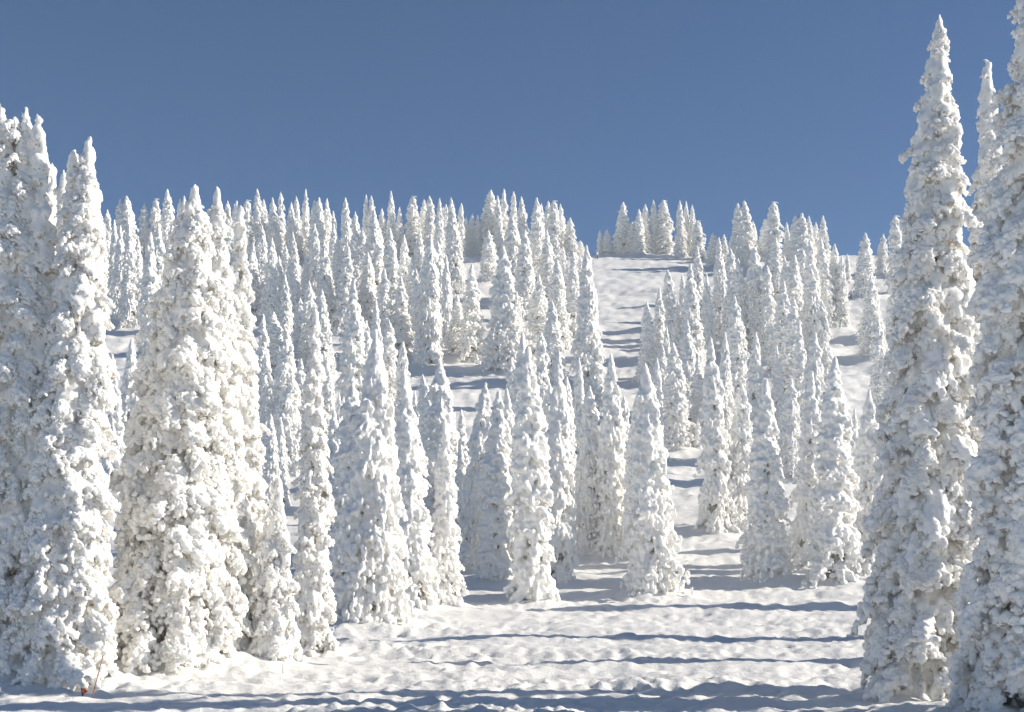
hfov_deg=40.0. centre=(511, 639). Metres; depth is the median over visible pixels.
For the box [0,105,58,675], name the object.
fir tree
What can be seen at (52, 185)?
fir tree
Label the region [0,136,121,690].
fir tree
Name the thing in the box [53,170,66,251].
fir tree
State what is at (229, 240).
fir tree
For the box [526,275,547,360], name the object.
fir tree
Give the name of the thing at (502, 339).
fir tree
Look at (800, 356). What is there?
fir tree
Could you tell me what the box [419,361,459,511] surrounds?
fir tree
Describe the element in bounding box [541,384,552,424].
fir tree
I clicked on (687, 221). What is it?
fir tree
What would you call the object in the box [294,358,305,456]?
fir tree
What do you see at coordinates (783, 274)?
fir tree
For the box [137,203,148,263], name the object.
fir tree
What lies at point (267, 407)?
fir tree
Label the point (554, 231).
fir tree
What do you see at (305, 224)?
fir tree
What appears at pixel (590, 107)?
sky
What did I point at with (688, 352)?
fir tree
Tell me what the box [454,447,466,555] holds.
fir tree
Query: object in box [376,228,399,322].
fir tree
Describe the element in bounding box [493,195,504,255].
fir tree
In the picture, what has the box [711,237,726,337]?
fir tree
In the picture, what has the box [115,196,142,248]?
fir tree
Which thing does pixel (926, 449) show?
fir tree
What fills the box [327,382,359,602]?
fir tree
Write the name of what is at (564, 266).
fir tree
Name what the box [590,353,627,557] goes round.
fir tree
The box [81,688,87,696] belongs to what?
red marker
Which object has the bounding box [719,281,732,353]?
fir tree
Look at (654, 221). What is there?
fir tree
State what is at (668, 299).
fir tree
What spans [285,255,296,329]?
fir tree
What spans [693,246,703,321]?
fir tree
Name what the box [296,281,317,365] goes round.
fir tree
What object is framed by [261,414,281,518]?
fir tree
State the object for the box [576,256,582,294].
fir tree
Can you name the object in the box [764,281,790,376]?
fir tree
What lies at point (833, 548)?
fir tree
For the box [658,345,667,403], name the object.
fir tree
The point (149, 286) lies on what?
fir tree
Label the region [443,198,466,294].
fir tree
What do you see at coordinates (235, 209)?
fir tree
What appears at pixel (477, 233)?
fir tree
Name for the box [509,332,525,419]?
fir tree
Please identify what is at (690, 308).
fir tree
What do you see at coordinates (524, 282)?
fir tree
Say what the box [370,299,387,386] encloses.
fir tree
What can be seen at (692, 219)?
fir tree
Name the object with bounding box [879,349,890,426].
fir tree
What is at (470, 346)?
fir tree
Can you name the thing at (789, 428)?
fir tree
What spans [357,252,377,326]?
fir tree
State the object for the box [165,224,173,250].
fir tree
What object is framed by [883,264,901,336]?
fir tree
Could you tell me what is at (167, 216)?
fir tree
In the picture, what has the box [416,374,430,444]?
fir tree
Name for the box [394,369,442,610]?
fir tree
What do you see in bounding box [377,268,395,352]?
fir tree
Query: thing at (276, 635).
fir tree
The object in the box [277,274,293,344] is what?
fir tree
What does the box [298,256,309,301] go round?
fir tree
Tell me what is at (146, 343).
fir tree
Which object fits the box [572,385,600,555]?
fir tree
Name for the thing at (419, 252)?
fir tree
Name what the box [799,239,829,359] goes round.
fir tree
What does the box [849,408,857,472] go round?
fir tree
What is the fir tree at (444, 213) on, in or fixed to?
on the snow ground
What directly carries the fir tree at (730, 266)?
on the snow ground
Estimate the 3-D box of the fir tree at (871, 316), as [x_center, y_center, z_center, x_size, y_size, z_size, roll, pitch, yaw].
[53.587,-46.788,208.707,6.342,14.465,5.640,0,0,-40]
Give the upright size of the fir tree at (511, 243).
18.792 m
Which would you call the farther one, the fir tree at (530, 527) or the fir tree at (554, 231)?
the fir tree at (554, 231)
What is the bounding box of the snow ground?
[0,252,1023,711]
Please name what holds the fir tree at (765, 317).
on the snow ground
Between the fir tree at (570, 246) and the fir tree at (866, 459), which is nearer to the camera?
the fir tree at (866, 459)
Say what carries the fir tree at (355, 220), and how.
on the snow ground
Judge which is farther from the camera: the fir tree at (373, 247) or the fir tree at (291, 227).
the fir tree at (291, 227)
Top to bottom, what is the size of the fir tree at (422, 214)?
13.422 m
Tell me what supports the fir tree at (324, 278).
on the snow ground
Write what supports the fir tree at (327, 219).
on the snow ground
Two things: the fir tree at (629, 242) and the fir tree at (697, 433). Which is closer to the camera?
the fir tree at (697, 433)
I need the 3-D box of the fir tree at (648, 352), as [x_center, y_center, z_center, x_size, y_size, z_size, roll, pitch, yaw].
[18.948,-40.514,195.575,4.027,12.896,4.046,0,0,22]
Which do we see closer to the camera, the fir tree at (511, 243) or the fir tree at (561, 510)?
the fir tree at (561, 510)
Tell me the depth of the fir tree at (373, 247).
237.23 m
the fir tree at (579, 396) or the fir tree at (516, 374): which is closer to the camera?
the fir tree at (516, 374)
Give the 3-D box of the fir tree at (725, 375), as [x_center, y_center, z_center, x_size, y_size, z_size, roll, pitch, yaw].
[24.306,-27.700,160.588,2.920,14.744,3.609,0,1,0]
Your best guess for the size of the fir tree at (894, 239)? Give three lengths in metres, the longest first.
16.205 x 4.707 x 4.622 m
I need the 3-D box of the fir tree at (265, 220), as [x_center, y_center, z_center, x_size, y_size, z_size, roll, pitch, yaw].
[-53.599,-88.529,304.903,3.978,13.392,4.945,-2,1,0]
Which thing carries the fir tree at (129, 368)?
on the snow ground
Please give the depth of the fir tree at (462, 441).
135.66 m
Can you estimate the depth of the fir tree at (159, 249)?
227.92 m
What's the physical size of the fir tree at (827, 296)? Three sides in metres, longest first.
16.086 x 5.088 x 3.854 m
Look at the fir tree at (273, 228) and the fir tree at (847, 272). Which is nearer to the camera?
the fir tree at (847, 272)
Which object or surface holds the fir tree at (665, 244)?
on the snow ground
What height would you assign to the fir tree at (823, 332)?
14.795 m
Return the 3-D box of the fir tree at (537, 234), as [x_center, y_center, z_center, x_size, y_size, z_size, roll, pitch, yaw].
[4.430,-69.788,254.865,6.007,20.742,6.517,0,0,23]
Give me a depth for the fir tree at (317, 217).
292.50 m
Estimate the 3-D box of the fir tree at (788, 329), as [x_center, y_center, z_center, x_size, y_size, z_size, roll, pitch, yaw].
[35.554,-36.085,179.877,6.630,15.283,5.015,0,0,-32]
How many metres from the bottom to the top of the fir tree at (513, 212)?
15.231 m
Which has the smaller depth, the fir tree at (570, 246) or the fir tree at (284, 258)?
the fir tree at (284, 258)
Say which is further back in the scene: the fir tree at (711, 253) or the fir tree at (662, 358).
the fir tree at (711, 253)
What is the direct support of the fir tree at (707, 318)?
on the snow ground
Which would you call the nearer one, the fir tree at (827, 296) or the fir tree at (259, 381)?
the fir tree at (259, 381)
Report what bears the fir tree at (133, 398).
on the snow ground
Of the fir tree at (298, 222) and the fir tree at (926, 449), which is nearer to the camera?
the fir tree at (926, 449)
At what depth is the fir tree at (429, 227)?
299.21 m
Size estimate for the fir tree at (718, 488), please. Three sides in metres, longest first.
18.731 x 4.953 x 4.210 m
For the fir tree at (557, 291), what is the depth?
214.87 m
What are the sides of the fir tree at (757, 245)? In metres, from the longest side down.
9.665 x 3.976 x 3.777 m
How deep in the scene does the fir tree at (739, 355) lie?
175.93 m
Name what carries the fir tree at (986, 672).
on the snow ground
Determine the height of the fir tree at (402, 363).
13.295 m
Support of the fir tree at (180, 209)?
on the snow ground
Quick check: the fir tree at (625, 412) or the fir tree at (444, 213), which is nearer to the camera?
the fir tree at (625, 412)
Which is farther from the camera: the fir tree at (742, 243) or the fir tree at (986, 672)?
the fir tree at (742, 243)
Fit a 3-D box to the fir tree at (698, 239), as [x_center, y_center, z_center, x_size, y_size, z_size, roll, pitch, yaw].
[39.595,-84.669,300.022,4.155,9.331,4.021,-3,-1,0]
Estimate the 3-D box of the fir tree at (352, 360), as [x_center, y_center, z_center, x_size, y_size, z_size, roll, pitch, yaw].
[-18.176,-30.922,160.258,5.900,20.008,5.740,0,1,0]
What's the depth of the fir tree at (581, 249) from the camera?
300.26 m
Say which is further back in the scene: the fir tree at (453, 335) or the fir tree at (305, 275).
the fir tree at (305, 275)
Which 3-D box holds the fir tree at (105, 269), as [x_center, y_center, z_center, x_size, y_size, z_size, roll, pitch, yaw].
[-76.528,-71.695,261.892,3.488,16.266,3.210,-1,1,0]
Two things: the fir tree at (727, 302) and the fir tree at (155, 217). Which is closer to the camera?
the fir tree at (727, 302)
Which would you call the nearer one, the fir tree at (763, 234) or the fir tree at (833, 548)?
the fir tree at (833, 548)
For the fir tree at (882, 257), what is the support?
on the snow ground
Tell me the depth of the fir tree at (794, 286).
217.15 m
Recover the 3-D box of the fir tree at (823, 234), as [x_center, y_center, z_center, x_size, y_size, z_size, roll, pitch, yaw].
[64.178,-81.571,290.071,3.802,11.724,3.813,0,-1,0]
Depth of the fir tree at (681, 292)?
219.83 m
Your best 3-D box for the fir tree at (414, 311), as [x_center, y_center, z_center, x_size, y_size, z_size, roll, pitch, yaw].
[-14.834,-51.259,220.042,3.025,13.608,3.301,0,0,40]
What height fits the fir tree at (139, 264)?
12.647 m
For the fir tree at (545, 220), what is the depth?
298.69 m
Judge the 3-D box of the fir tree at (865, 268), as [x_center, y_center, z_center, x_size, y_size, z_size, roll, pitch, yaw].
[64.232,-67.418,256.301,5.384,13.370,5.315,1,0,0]
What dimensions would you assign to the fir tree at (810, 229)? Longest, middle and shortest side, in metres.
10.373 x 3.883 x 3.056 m
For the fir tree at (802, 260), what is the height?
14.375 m
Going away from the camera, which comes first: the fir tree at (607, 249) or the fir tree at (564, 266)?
the fir tree at (564, 266)
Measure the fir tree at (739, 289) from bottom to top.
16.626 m
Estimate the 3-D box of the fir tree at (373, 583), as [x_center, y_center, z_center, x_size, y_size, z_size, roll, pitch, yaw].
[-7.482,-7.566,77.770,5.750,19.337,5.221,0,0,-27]
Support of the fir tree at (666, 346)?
on the snow ground
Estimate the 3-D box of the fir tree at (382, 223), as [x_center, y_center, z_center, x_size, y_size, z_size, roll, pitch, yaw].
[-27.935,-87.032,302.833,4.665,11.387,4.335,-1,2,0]
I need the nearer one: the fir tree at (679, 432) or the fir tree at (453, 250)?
the fir tree at (679, 432)
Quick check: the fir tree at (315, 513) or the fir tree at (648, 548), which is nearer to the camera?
the fir tree at (315, 513)
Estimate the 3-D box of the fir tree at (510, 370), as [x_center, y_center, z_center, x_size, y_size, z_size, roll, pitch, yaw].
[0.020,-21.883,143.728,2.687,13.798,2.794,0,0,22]
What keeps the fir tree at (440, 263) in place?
on the snow ground
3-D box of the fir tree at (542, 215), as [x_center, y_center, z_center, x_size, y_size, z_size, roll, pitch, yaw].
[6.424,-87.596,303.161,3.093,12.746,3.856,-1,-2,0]
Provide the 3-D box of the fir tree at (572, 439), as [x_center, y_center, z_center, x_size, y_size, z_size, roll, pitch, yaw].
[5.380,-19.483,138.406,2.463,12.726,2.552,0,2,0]
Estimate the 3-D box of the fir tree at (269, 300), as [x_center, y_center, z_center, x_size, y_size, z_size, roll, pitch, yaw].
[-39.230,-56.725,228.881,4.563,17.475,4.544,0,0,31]
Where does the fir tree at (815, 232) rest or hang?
on the snow ground
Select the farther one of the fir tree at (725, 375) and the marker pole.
the fir tree at (725, 375)
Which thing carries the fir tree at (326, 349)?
on the snow ground
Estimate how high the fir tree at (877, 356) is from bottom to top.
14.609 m
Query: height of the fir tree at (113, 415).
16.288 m
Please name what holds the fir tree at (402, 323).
on the snow ground
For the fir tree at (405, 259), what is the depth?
241.32 m
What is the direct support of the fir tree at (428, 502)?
on the snow ground
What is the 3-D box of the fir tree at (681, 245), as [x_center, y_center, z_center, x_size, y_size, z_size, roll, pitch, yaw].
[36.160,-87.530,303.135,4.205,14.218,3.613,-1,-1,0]
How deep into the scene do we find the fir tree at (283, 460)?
133.16 m
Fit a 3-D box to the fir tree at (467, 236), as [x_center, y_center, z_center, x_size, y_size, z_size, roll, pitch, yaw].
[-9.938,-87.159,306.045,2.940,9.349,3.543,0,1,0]
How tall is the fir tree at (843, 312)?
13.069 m
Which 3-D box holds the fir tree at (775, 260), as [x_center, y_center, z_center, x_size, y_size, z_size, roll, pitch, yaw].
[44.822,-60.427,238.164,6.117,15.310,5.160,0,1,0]
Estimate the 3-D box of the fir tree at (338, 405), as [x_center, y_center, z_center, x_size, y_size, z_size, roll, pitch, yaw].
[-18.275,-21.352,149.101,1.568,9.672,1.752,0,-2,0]
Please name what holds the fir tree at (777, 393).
on the snow ground
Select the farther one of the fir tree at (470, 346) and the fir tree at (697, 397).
the fir tree at (470, 346)
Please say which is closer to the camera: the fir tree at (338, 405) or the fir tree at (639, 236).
the fir tree at (338, 405)
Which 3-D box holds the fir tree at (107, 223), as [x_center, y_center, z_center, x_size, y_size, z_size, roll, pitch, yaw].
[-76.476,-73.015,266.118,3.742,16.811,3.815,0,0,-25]
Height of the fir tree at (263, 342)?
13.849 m
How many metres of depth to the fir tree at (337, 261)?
254.28 m
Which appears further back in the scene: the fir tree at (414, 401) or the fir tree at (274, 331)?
the fir tree at (274, 331)
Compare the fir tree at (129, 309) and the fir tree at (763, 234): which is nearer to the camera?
the fir tree at (129, 309)
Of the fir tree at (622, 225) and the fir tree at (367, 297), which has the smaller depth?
the fir tree at (367, 297)
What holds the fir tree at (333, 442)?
on the snow ground
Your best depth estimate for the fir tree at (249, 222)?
295.36 m
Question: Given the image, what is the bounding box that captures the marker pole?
[93,655,103,697]
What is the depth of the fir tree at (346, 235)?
291.23 m
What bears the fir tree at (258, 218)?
on the snow ground
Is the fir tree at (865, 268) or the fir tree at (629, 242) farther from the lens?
the fir tree at (629, 242)
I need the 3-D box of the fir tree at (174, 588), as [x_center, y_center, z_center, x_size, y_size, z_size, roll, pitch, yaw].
[-13.328,-7.040,55.213,6.234,21.471,6.320,0,0,38]
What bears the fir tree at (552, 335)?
on the snow ground
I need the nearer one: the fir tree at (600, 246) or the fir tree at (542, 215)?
the fir tree at (542, 215)
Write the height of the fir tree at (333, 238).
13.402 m
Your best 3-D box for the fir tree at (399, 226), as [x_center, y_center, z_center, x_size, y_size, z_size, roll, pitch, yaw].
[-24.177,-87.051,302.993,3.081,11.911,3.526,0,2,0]
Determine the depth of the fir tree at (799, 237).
280.99 m
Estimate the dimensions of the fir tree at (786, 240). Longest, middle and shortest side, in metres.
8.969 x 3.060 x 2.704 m
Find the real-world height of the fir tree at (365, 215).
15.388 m
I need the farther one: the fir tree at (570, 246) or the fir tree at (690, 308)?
the fir tree at (570, 246)
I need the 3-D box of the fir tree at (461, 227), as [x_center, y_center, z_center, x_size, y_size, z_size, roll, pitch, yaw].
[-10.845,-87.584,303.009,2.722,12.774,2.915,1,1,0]
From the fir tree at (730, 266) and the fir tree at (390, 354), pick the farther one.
the fir tree at (730, 266)
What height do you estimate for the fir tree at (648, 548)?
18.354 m
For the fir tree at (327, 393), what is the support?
on the snow ground
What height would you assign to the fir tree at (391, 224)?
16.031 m
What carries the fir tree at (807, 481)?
on the snow ground
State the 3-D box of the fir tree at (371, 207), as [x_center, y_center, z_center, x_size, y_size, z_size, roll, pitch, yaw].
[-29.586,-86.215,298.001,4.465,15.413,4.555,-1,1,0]
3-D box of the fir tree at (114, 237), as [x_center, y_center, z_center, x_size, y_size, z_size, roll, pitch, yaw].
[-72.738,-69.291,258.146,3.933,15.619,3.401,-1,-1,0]
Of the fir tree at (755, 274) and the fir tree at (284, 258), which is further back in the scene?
the fir tree at (284, 258)
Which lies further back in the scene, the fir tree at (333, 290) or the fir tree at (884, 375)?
the fir tree at (333, 290)
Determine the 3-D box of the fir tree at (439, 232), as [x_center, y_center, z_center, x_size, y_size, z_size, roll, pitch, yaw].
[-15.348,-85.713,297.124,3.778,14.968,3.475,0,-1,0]
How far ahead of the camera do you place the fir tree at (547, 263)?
248.55 m
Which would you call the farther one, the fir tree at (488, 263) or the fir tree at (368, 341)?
the fir tree at (488, 263)
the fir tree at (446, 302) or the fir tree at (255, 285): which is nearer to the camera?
the fir tree at (446, 302)
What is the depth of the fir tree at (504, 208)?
305.68 m
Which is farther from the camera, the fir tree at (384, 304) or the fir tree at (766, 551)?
the fir tree at (384, 304)
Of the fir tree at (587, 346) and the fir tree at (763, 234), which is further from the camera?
the fir tree at (763, 234)
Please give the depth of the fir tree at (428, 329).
205.95 m
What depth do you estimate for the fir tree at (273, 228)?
295.43 m
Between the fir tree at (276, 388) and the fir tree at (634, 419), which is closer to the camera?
the fir tree at (634, 419)
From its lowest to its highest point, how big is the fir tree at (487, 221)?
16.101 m
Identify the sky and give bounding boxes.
[0,0,1018,255]
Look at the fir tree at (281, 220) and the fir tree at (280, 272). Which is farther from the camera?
the fir tree at (281, 220)
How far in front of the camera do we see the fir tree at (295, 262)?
255.83 m
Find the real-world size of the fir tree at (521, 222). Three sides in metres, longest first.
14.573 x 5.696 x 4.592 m
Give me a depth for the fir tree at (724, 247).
294.31 m
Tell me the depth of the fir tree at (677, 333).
195.24 m
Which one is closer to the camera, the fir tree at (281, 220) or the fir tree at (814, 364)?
the fir tree at (814, 364)
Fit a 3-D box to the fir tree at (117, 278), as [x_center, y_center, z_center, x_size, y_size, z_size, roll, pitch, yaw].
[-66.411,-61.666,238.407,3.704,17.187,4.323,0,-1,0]
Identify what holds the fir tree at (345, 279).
on the snow ground
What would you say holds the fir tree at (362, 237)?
on the snow ground
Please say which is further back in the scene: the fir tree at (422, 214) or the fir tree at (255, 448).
the fir tree at (422, 214)
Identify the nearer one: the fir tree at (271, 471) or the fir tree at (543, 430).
the fir tree at (543, 430)
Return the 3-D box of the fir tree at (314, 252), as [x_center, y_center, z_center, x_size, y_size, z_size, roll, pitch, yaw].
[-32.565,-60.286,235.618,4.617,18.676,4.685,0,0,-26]
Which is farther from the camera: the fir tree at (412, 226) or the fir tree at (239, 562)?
the fir tree at (412, 226)
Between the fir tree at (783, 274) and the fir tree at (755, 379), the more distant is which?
the fir tree at (783, 274)
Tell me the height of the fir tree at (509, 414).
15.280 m
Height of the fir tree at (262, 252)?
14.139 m
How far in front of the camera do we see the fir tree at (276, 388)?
160.42 m
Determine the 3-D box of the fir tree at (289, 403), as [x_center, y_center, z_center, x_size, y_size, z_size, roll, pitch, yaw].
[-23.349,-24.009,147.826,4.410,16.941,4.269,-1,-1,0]
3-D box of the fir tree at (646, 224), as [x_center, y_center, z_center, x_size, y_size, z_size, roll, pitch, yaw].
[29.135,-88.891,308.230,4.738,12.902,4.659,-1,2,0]
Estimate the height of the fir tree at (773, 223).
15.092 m
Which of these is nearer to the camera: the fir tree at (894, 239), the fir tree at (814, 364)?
the fir tree at (814, 364)
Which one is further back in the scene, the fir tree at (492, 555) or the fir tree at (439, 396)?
the fir tree at (439, 396)
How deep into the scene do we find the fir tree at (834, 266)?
231.88 m
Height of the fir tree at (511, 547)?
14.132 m
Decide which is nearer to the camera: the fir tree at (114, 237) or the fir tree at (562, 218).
the fir tree at (114, 237)
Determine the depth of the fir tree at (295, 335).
210.53 m
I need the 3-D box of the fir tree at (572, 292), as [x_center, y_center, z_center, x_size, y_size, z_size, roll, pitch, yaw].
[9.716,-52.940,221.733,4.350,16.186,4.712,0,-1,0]
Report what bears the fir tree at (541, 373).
on the snow ground
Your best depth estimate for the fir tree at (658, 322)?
198.79 m
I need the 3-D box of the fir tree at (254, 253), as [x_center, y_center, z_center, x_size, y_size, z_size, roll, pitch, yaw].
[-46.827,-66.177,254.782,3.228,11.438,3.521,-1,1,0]
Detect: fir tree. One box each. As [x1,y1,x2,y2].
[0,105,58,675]
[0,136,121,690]
[46,163,56,246]
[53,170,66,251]
[100,211,108,292]
[100,353,125,513]
[103,209,111,288]
[107,220,117,297]
[108,184,248,674]
[110,225,124,317]
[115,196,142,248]
[115,224,141,328]
[119,338,136,457]
[124,391,138,445]
[135,238,142,300]
[136,232,159,352]
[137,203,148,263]
[140,338,149,381]
[146,198,160,242]
[153,223,165,289]
[159,189,176,248]
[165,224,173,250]
[176,196,185,225]
[207,186,259,651]
[223,201,235,264]
[230,205,272,642]
[232,200,238,259]
[243,200,255,260]
[244,477,302,661]
[247,252,261,320]
[250,243,262,294]
[252,189,264,254]
[252,334,262,441]
[256,225,267,288]
[257,237,280,328]
[257,314,270,370]
[259,357,277,444]
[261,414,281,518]
[262,199,268,254]
[265,197,282,259]
[266,311,283,375]
[273,330,302,476]
[273,345,280,422]
[277,192,285,254]
[277,256,283,303]
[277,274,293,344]
[277,418,291,508]
[281,245,288,274]
[284,203,300,257]
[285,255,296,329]
[290,232,300,297]
[290,298,303,355]
[291,309,339,656]
[294,196,303,259]
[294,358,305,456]
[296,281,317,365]
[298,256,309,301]
[301,189,309,256]
[306,197,327,259]
[306,223,319,305]
[314,240,335,328]
[316,289,336,376]
[321,358,335,458]
[323,199,331,254]
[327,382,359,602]
[327,408,340,534]
[328,223,336,269]
[328,264,336,324]
[330,246,361,336]
[331,211,338,239]
[331,238,342,297]
[332,328,423,628]
[335,280,366,403]
[335,393,342,423]
[339,197,352,260]
[348,225,362,298]
[351,211,360,234]
[356,210,384,314]
[357,229,365,286]
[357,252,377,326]
[361,195,368,240]
[362,320,371,359]
[365,196,375,235]
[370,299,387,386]
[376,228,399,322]
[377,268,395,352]
[378,208,386,244]
[382,320,397,403]
[383,191,399,258]
[391,277,414,357]
[393,341,412,422]
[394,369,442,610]
[395,207,403,255]
[399,235,410,293]
[403,196,421,255]
[405,256,415,325]
[410,234,445,367]
[410,269,420,343]
[412,391,419,419]
[414,230,424,281]
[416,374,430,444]
[418,200,426,238]
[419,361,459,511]
[419,442,433,556]
[423,196,435,247]
[428,419,468,606]
[433,198,445,259]
[435,241,452,312]
[439,255,452,347]
[442,204,447,254]
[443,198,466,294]
[443,295,463,355]
[453,264,485,363]
[454,409,469,464]
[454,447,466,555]
[457,203,467,256]
[457,382,491,571]
[464,217,471,255]
[469,214,475,253]
[472,390,514,580]
[473,215,481,253]
[476,230,498,280]
[478,246,535,373]
[479,190,495,249]
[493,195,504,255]
[495,215,520,290]
[500,189,508,240]
[503,346,559,602]
[503,388,514,496]
[505,358,514,400]
[506,425,518,567]
[509,191,517,221]
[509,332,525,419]
[513,230,535,321]
[516,196,528,246]
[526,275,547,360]
[529,197,544,281]
[535,332,550,405]
[538,230,554,303]
[540,203,544,228]
[540,414,547,439]
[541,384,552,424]
[543,201,549,234]
[543,301,568,382]
[544,350,578,583]
[545,259,574,349]
[547,200,562,260]
[558,204,565,248]
[559,246,568,298]
[562,217,579,259]
[564,376,576,492]
[565,253,579,341]
[569,245,605,407]
[572,358,584,459]
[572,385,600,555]
[576,241,584,257]
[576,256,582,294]
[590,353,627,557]
[595,231,603,253]
[602,230,613,254]
[611,202,629,254]
[615,363,693,596]
[619,222,638,254]
[620,401,637,557]
[621,396,629,459]
[632,209,647,254]
[632,302,658,384]
[642,204,655,252]
[650,200,659,252]
[652,287,664,361]
[652,358,670,460]
[654,200,674,254]
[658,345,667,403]
[661,269,675,346]
[663,326,670,363]
[663,342,695,450]
[670,301,682,358]
[671,200,688,257]
[677,263,706,372]
[678,274,684,330]
[680,319,696,421]
[683,201,689,251]
[687,205,695,254]
[688,220,707,259]
[689,357,703,441]
[690,337,740,533]
[692,419,701,448]
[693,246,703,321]
[700,273,717,354]
[703,232,724,266]
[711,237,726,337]
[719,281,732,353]
[719,332,734,447]
[721,234,728,261]
[724,248,735,294]
[726,296,749,411]
[728,258,750,351]
[728,383,752,530]
[730,201,756,267]
[735,378,794,583]
[744,247,762,353]
[745,331,764,449]
[752,221,762,257]
[752,265,776,361]
[758,219,767,256]
[760,201,784,268]
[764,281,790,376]
[768,237,782,309]
[770,345,785,457]
[771,298,806,399]
[776,378,800,480]
[777,256,787,297]
[782,222,791,259]
[785,213,812,270]
[785,255,803,324]
[788,370,820,568]
[792,319,806,427]
[796,332,826,430]
[797,357,864,588]
[798,249,805,300]
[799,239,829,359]
[807,216,817,259]
[812,223,818,258]
[814,216,831,264]
[815,301,833,395]
[817,238,840,327]
[829,244,839,319]
[834,256,853,327]
[844,254,852,282]
[849,389,882,575]
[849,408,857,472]
[851,14,983,702]
[851,232,879,296]
[854,275,888,358]
[868,320,884,427]
[874,234,889,275]
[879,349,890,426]
[883,215,901,292]
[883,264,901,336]
[935,0,1023,711]
[966,59,1006,602]
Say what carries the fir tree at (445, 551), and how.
on the snow ground
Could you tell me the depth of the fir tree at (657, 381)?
153.70 m
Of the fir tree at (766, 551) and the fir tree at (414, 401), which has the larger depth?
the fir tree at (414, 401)
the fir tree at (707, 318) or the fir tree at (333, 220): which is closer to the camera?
the fir tree at (707, 318)
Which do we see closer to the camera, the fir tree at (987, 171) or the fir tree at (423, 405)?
the fir tree at (987, 171)
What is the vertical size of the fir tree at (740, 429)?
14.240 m
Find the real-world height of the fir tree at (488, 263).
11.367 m
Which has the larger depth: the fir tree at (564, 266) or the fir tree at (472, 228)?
the fir tree at (472, 228)
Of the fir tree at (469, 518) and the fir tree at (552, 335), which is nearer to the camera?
the fir tree at (469, 518)
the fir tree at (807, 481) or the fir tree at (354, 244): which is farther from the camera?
the fir tree at (354, 244)
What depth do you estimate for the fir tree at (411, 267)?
228.44 m
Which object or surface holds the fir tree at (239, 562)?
on the snow ground
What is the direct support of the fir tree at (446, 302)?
on the snow ground

